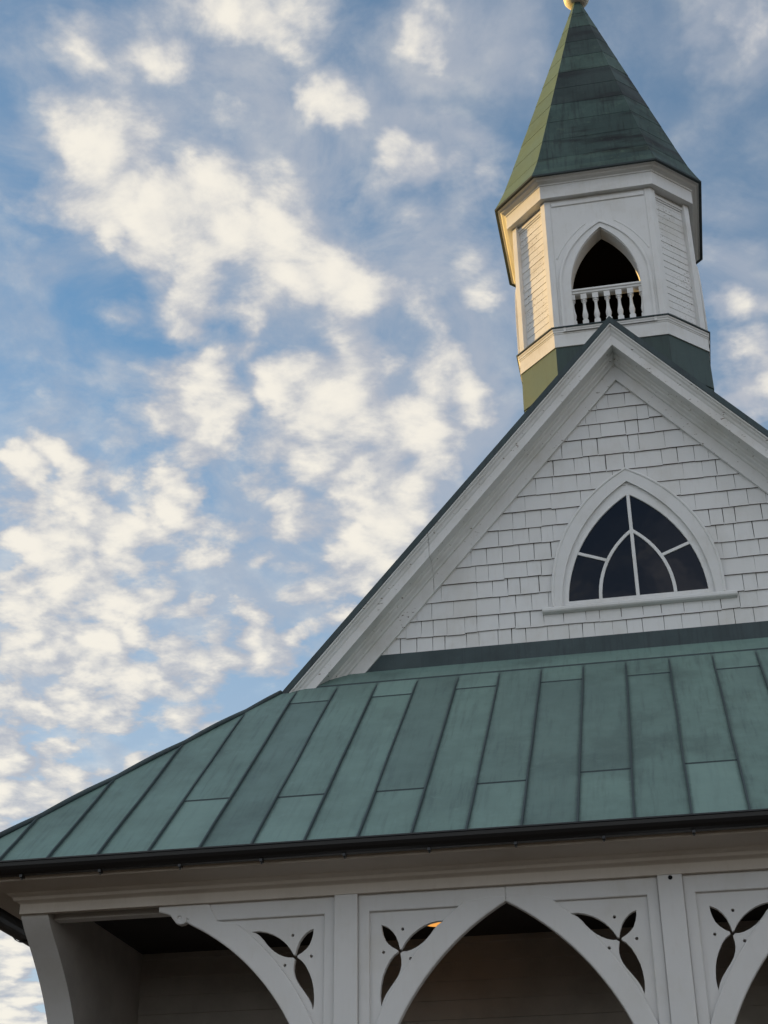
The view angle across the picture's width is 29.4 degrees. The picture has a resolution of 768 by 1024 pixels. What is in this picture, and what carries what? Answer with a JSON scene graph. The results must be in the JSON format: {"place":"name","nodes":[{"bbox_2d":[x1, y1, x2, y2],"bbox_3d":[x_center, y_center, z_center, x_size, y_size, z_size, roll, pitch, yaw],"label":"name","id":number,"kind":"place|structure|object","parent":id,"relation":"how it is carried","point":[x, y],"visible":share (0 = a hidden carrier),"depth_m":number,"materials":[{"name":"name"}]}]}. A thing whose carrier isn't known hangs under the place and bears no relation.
{"place":"outdoors","nodes":[
{"label":"outdoors","id":0,"kind":"place"},
{"bbox_2d":[0,0,767,1023],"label":"chapel","id":1,"kind":"structure","parent":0,"point":[508,726],"depth_m":14.21,"materials":[{"name":"white wood"}]},
{"bbox_2d":[428,922,440,926],"bbox_3d":[0.498,3.731,13.439,0.410,0.102,0.410,-6,-30,10],"label":"ceiling lamp","id":2,"kind":"object","parent":1,"relation":"attached to","point":[433,925],"visible":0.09,"depth_m":13.44,"materials":[{"name":"orange glass"}]},
{"bbox_2d":[542,468,737,614],"bbox_3d":[2.823,0.268,16.659,2.140,1.784,0.106,-6,-30,10],"label":"gable window","id":3,"kind":"structure","parent":1,"relation":"in","point":[636,548],"depth_m":16.55,"materials":[{"name":"paint"}]},
{"bbox_2d":[0,0,767,1023],"label":"sky","id":4,"kind":"structure","parent":0,"point":[258,331],"materials":[{"name":"blue"}]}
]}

